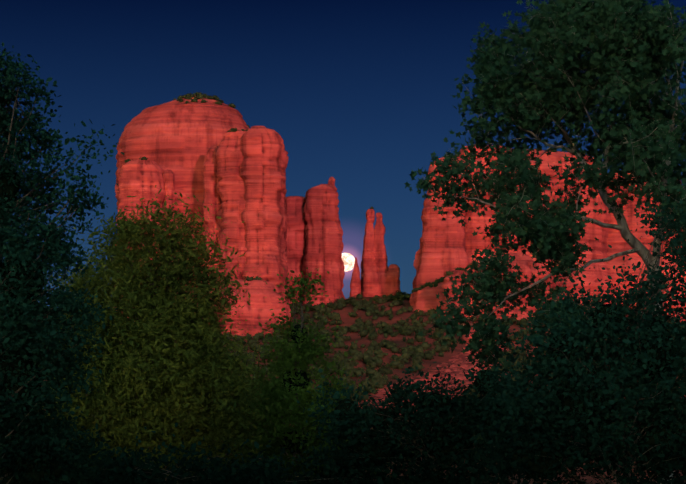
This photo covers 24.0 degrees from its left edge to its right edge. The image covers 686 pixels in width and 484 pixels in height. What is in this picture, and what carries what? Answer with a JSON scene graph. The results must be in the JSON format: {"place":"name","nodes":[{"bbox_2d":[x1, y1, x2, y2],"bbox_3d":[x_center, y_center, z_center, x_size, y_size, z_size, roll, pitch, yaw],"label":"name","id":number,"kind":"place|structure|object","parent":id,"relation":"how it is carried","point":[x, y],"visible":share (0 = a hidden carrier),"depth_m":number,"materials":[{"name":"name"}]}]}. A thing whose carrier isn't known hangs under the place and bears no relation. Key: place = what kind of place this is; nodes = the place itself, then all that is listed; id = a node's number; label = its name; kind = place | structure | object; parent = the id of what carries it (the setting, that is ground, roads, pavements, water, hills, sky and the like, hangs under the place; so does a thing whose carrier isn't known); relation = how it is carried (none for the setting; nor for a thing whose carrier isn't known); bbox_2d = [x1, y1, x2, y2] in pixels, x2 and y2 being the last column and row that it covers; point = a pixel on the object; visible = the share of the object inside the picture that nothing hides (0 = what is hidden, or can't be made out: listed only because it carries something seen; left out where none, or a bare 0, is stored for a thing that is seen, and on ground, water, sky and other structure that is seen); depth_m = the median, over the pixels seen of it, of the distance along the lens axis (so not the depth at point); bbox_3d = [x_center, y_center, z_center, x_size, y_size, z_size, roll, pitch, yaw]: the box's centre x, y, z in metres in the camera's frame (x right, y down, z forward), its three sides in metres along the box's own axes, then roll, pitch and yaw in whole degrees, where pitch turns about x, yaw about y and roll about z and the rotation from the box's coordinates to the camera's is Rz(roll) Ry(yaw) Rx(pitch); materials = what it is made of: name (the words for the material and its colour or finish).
{"place":"outdoors","nodes":[
{"label":"outdoors","id":0,"kind":"place"},
{"bbox_2d":[0,0,685,309],"label":"sky","id":1,"kind":"structure","parent":0,"point":[357,93],"materials":[{"name":"blue"}]},
{"bbox_2d":[342,253,354,271],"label":"moon","id":2,"kind":"object","parent":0,"point":[348,259],"depth_m":6021.91,"materials":[{"name":"white"}]},
{"bbox_2d":[43,296,685,483],"bbox_3d":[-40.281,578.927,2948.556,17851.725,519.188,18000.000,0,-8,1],"label":"terrain","id":3,"kind":"structure","parent":0,"point":[347,320],"depth_m":663.96,"materials":[{"name":"red soil"}]},
{"bbox_2d":[0,70,83,483],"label":"tree branches","id":4,"kind":"object","parent":3,"relation":"on","point":[19,207],"visible":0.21,"depth_m":40.18,"materials":[{"name":"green plant"}]},
{"bbox_2d":[0,158,62,483],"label":"dark shade tree","id":5,"kind":"object","parent":4,"relation":"attached to","point":[13,188],"visible":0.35,"depth_m":39.40,"materials":[{"name":"green plant"}]},
{"bbox_2d":[0,42,123,483],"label":"dark tree leaves","id":6,"kind":"object","parent":4,"relation":"attached to","point":[23,340],"visible":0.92,"depth_m":39.68,"materials":[{"name":"green plant"}]},
{"bbox_2d":[73,221,215,472],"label":"tree branches","id":7,"kind":"object","parent":3,"relation":"on","point":[143,331],"visible":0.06,"depth_m":74.84,"materials":[{"name":"brown plant"}]},
{"bbox_2d":[28,185,285,483],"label":"mesquite tree leaves","id":8,"kind":"object","parent":3,"relation":"on","point":[189,378],"visible":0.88,"depth_m":73.92,"materials":[{"name":"green plant"}]},
{"bbox_2d":[90,456,247,483],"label":"bush branches","id":9,"kind":"object","parent":3,"relation":"on","point":[167,472],"visible":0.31,"depth_m":50.97,"materials":[{"name":"brown plant"}]},
{"bbox_2d":[53,420,308,483],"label":"shrub leaves","id":10,"kind":"object","parent":3,"relation":"on","point":[115,467],"visible":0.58,"depth_m":50.88,"materials":[{"name":"green plant"}]},
{"bbox_2d":[247,289,333,472],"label":"tree branches","id":11,"kind":"object","parent":3,"relation":"on","point":[295,363],"visible":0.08,"depth_m":81.54,"materials":[{"name":"brown plant"}]},
{"bbox_2d":[245,324,332,469],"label":"shade tree","id":12,"kind":"object","parent":11,"relation":"attached to","point":[304,375],"visible":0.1,"depth_m":81.26,"materials":[{"name":"green plant"}]},
{"bbox_2d":[214,267,390,483],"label":"tree leaves","id":13,"kind":"object","parent":3,"relation":"on","point":[288,361],"visible":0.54,"depth_m":80.93,"materials":[{"name":"green plant"}]},
{"bbox_2d":[24,91,685,463],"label":"shrubs","id":14,"kind":"object","parent":3,"relation":"on","point":[394,349],"visible":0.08,"depth_m":686.29,"materials":[{"name":"green plant"}]},
{"bbox_2d":[114,95,685,342],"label":"rock formation","id":15,"kind":"object","parent":3,"relation":"on","point":[237,178],"visible":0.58,"depth_m":812.87,"materials":[{"name":"red stone"}]},
{"bbox_2d":[285,392,517,482],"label":"bush branches","id":16,"kind":"object","parent":3,"relation":"on","point":[432,456],"visible":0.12,"depth_m":60.99,"materials":[{"name":"brown plant"}]},
{"bbox_2d":[143,341,570,483],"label":"shrub leaves","id":17,"kind":"object","parent":16,"relation":"attached to","point":[341,464],"visible":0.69,"depth_m":60.68,"materials":[{"name":"green plant"}]},
{"bbox_2d":[333,370,525,483],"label":"shrubs","id":18,"kind":"object","parent":16,"relation":"attached to","point":[382,456],"visible":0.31,"depth_m":61.00,"materials":[{"name":"green plant"}]},
{"bbox_2d":[359,332,508,413],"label":"rock slope","id":19,"kind":"structure","parent":3,"relation":"on","point":[452,370],"depth_m":570.85,"materials":[{"name":"red stone"}]},
{"bbox_2d":[423,0,685,483],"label":"tree branches","id":20,"kind":"object","parent":3,"relation":"on","point":[640,249],"visible":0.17,"depth_m":54.88,"materials":[{"name":"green plant"}]},
{"bbox_2d":[404,0,685,372],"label":"sycamore tree leaves","id":21,"kind":"object","parent":20,"relation":"attached to","point":[586,28],"visible":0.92,"depth_m":54.18,"materials":[{"name":"green plant"}]},
{"bbox_2d":[489,219,685,483],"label":"bush branches","id":22,"kind":"object","parent":3,"relation":"on","point":[634,441],"visible":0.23,"depth_m":47.34,"materials":[{"name":"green plant"}]},
{"bbox_2d":[450,188,685,483],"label":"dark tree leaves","id":23,"kind":"object","parent":22,"relation":"attached to","point":[665,403],"visible":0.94,"depth_m":46.91,"materials":[{"name":"green plant"}]},
{"bbox_2d":[510,304,685,476],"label":"leaves","id":24,"kind":"object","parent":22,"relation":"attached to","point":[537,468],"visible":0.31,"depth_m":47.11,"materials":[{"name":"green plant"}]}
]}

